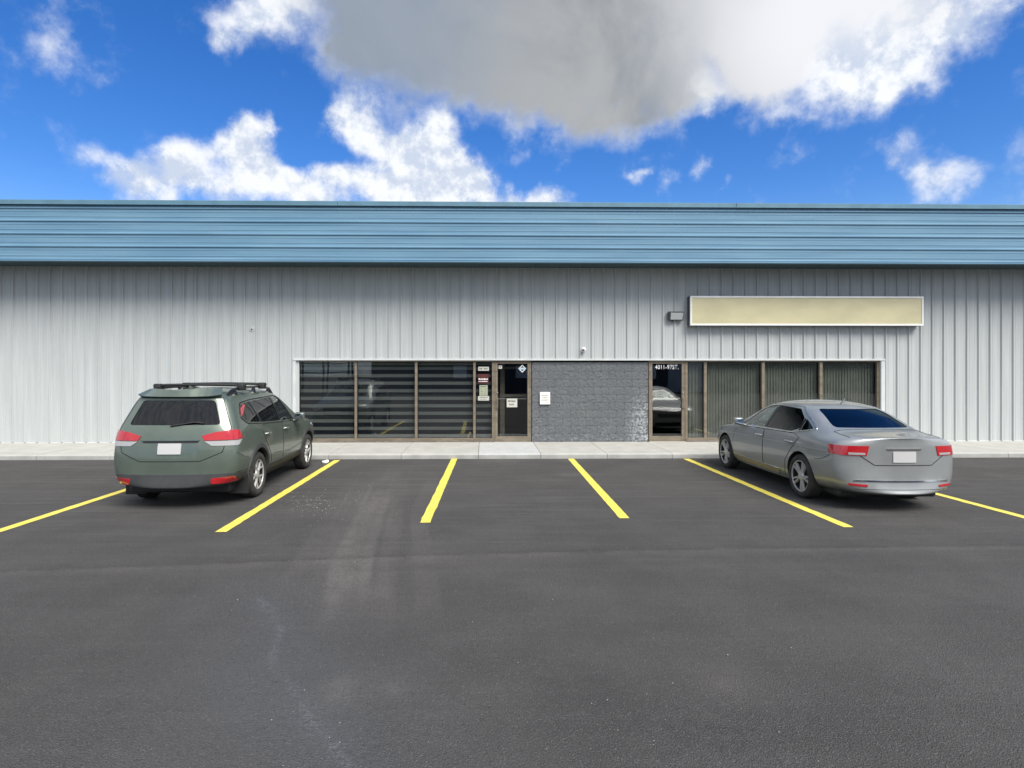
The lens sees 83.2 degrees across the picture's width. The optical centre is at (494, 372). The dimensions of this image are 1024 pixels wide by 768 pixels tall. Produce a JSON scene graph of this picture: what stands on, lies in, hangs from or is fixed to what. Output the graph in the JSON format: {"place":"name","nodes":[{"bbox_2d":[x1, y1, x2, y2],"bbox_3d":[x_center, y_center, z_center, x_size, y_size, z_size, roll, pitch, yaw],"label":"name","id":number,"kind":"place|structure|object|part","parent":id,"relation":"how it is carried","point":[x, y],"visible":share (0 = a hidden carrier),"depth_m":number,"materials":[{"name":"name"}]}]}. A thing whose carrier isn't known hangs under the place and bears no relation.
{"place":"outdoors","nodes":[
{"label":"outdoors","id":0,"kind":"place"},
{"bbox_2d":[194,488,791,765],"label":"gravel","id":1,"kind":"structure","parent":0,"point":[361,554],"depth_m":7.80,"materials":[{"name":"grey gravel"}]},
{"bbox_2d":[0,457,1023,767],"bbox_3d":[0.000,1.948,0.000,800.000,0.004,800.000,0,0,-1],"label":"asphalt","id":2,"kind":"structure","parent":0,"point":[704,613],"depth_m":4.55,"materials":[{"name":"grey asphalt"}]},
{"bbox_2d":[114,382,313,497],"bbox_3d":[-4.650,1.057,10.327,2.161,1.786,4.559,0,0,-2],"label":"suv","id":3,"kind":"object","parent":2,"relation":"on","point":[243,438],"visible":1,"depth_m":8.31,"materials":[{"name":"green paint"}]},
{"bbox_3d":[-4.576,0.580,8.280,1.250,0.347,0.196,0,0,-2],"label":"rear window","id":4,"kind":"part","parent":3,"relation":"part of","materials":[{"name":"black glass"}]},
{"bbox_3d":[-3.825,0.627,8.937,0.128,0.330,0.632,0,0,-2],"label":"quarter window","id":5,"kind":"part","parent":3,"relation":"part of","materials":[{"name":"grey glass"}]},
{"bbox_3d":[-3.857,0.641,9.686,0.148,0.415,1.023,0,0,-2],"label":"rear side window","id":6,"kind":"part","parent":3,"relation":"part of","materials":[{"name":"grey glass"}]},
{"bbox_3d":[-3.725,1.162,9.732,0.091,0.656,0.945,0,0,-2],"label":"door","id":7,"kind":"part","parent":3,"relation":"part of","materials":[{"name":"green paint"}]},
{"bbox_3d":[-3.765,1.185,10.784,0.085,0.611,1.130,0,0,-2],"label":"door","id":8,"kind":"part","parent":3,"relation":"part of","materials":[{"name":"green paint"}]},
{"bbox_2d":[717,398,952,497],"bbox_3d":[5.641,1.179,10.327,2.118,1.542,4.806,0,0,-1],"label":"sedan","id":9,"kind":"object","parent":2,"relation":"on","point":[811,448],"visible":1,"depth_m":8.59,"materials":[{"name":"silver metal"}]},
{"bbox_3d":[4.734,1.343,10.798,0.104,0.698,1.200,0,0,-1],"label":"door","id":10,"kind":"part","parent":9,"relation":"part of","materials":[{"name":"silver metal"}]},
{"bbox_3d":[4.751,1.333,9.621,0.102,0.718,1.125,0,0,-1],"label":"door","id":11,"kind":"part","parent":9,"relation":"part of","materials":[{"name":"silver metal"}]},
{"bbox_3d":[4.928,0.771,9.691,0.229,0.391,1.006,0,0,-1],"label":"rear side window","id":12,"kind":"part","parent":9,"relation":"part of","materials":[{"name":"black glass"}]},
{"bbox_3d":[4.915,0.833,9.017,0.119,0.172,0.280,0,0,-1],"label":"quarter window","id":13,"kind":"part","parent":9,"relation":"part of","materials":[{"name":"black glass"}]},
{"bbox_3d":[5.665,0.710,8.905,1.112,0.248,0.667,0,0,-1],"label":"rear window","id":14,"kind":"part","parent":9,"relation":"part of","materials":[{"name":"blue glass"}]},
{"bbox_2d":[0,199,1023,442],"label":"commercial building","id":15,"kind":"structure","parent":0,"point":[110,310],"depth_m":14.97,"materials":[{"name":"paint"}]},
{"bbox_2d":[300,363,353,437],"bbox_3d":[-4.400,0.786,15.206,1.462,2.093,0.080,0,0,-1],"label":"zebra blind","id":16,"kind":"object","parent":15,"relation":"attached to","point":[327,386],"visible":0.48,"depth_m":15.20,"materials":[{"name":"grey fabric"}]},
{"bbox_2d":[358,363,414,437],"bbox_3d":[-2.852,0.786,15.232,1.514,2.093,0.080,0,0,-1],"label":"zebra blind","id":17,"kind":"object","parent":15,"relation":"attached to","point":[386,394],"visible":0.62,"depth_m":15.23,"materials":[{"name":"grey fabric"}]},
{"bbox_2d":[299,361,493,441],"bbox_3d":[-2.600,0.758,15.099,5.151,2.127,0.135,0,0,-1],"label":"window frame","id":18,"kind":"structure","parent":15,"relation":"in","point":[355,439],"depth_m":15.08,"materials":[{"name":"brown metal"}]},
{"bbox_2d":[418,363,472,437],"bbox_3d":[-1.298,0.786,15.260,1.461,2.093,0.080,0,0,-1],"label":"zebra blind","id":19,"kind":"object","parent":15,"relation":"attached to","point":[445,399],"visible":0.88,"depth_m":15.26,"materials":[{"name":"grey fabric"}]},
{"bbox_2d":[478,374,488,383],"bbox_3d":[-0.299,0.168,15.156,0.278,0.253,0.003,0,0,-1],"label":"alarm sign","id":20,"kind":"object","parent":15,"relation":"attached to","point":[483,378],"visible":1,"depth_m":15.15,"materials":[{"name":"red plastic"}]},
{"bbox_2d":[479,385,487,395],"bbox_3d":[-0.295,0.473,15.156,0.219,0.280,0.003,0,0,-1],"label":"hours sign","id":21,"kind":"object","parent":15,"relation":"attached to","point":[483,390],"visible":1,"depth_m":15.16,"materials":[{"name":"paper"}]},
{"bbox_2d":[478,396,488,400],"bbox_3d":[-0.293,0.680,15.156,0.290,0.115,0.003,0,0,-1],"label":"notice strip","id":22,"kind":"object","parent":15,"relation":"attached to","point":[483,398],"visible":1,"depth_m":15.15,"materials":[{"name":"paper"}]},
{"bbox_2d":[478,367,488,370],"bbox_3d":[-0.293,-0.099,15.156,0.283,0.104,0.003,0,0,-1],"label":"address plate","id":23,"kind":"object","parent":15,"relation":"attached to","point":[483,368],"visible":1,"depth_m":15.16,"materials":[{"name":"plastic"}]},
{"bbox_2d":[476,363,491,437],"bbox_3d":[-0.289,0.786,15.277,0.428,2.093,0.080,0,0,-1],"label":"zebra blind","id":24,"kind":"object","parent":15,"relation":"attached to","point":[483,419],"visible":0.83,"depth_m":15.27,"materials":[{"name":"grey fabric"}]},
{"bbox_2d":[495,362,529,440],"bbox_3d":[0.471,0.764,15.143,0.915,2.081,0.179,0,0,-1],"label":"door","id":25,"kind":"structure","parent":15,"relation":"in","point":[497,438],"depth_m":15.13,"materials":[{"name":"brown metal"}]},
{"bbox_2d":[507,399,516,406],"bbox_3d":[0.455,0.801,15.159,0.276,0.228,0.003,0,0,-1],"label":"door notice","id":26,"kind":"object","parent":25,"relation":"attached to","point":[511,402],"depth_m":15.16,"materials":[{"name":"paper"}]},
{"bbox_2d":[518,365,525,371],"bbox_3d":[0.725,-0.101,15.164,0.206,0.206,0.004,0,0,-1],"label":"diamond sticker","id":27,"kind":"object","parent":15,"relation":"attached to","point":[521,368],"visible":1,"depth_m":15.16,"materials":[{"name":"white plastic"}]},
{"bbox_2d":[540,392,549,403],"bbox_3d":[1.317,0.676,15.108,0.269,0.324,0.058,0,0,-1],"label":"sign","id":28,"kind":"object","parent":15,"relation":"attached to","point":[544,397],"visible":1,"depth_m":15.08,"materials":[{"name":"white paint"}]},
{"bbox_2d":[655,365,676,368],"bbox_3d":[4.549,-0.142,15.232,0.624,0.121,0.002,0,0,-1],"label":"house number","id":29,"kind":"object","parent":15,"relation":"attached to","point":[665,367],"visible":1,"depth_m":15.23,"materials":[{"name":"white plastic"}]},
{"bbox_2d":[650,362,683,440],"bbox_3d":[4.546,0.764,15.214,0.909,2.081,0.179,0,0,-1],"label":"door","id":30,"kind":"structure","parent":15,"relation":"in","point":[659,437],"depth_m":15.21,"materials":[{"name":"brown metal"}]},
{"bbox_2d":[668,311,683,321],"bbox_3d":[4.738,-1.464,15.066,0.384,0.269,0.177,0,0,-1],"label":"wall light","id":31,"kind":"object","parent":15,"relation":"attached to","point":[675,316],"visible":1,"depth_m":15.01,"materials":[{"name":"grey metal"}]},
{"bbox_2d":[688,363,701,437],"bbox_3d":[5.310,0.735,15.367,0.438,2.000,0.055,0,0,-1],"label":"vertical blind","id":32,"kind":"object","parent":15,"relation":"attached to","point":[695,400],"visible":0.85,"depth_m":15.37,"materials":[{"name":"grey fabric"}]},
{"bbox_2d":[707,363,759,436],"bbox_3d":[6.337,0.735,15.385,1.474,2.000,0.055,0,0,-1],"label":"vertical blind","id":33,"kind":"object","parent":15,"relation":"attached to","point":[732,390],"visible":0.73,"depth_m":15.39,"materials":[{"name":"grey fabric"}]},
{"bbox_2d":[685,361,879,441],"bbox_3d":[7.633,0.758,15.278,5.192,2.127,0.135,0,0,-1],"label":"window frame","id":34,"kind":"structure","parent":15,"relation":"in","point":[762,363],"depth_m":15.24,"materials":[{"name":"brown metal"}]},
{"bbox_2d":[765,363,816,417],"bbox_3d":[7.881,0.735,15.412,1.478,2.000,0.055,0,0,-1],"label":"vertical blind","id":35,"kind":"object","parent":15,"relation":"attached to","point":[788,381],"visible":0.56,"depth_m":15.41,"materials":[{"name":"grey fabric"}]},
{"bbox_2d":[687,296,923,326],"bbox_3d":[8.138,-1.602,15.103,6.141,0.769,0.221,0,0,-1],"label":"sign box","id":36,"kind":"object","parent":15,"relation":"attached to","point":[903,311],"visible":1,"depth_m":15.01,"materials":[{"name":"white paint"}]},
{"bbox_2d":[823,363,873,405],"bbox_3d":[9.424,0.735,15.439,1.476,2.000,0.055,0,0,-1],"label":"vertical blind","id":37,"kind":"object","parent":15,"relation":"attached to","point":[852,382],"visible":0.52,"depth_m":15.44,"materials":[{"name":"grey fabric"}]},
{"bbox_2d":[0,441,1023,459],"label":"sidewalk","id":38,"kind":"structure","parent":0,"point":[450,450],"depth_m":13.57,"materials":[{"name":"concrete"}]},
{"bbox_2d":[0,0,1023,204],"label":"sky","id":39,"kind":"structure","parent":0,"point":[626,101],"materials":[{"name":"blue"}]}
]}

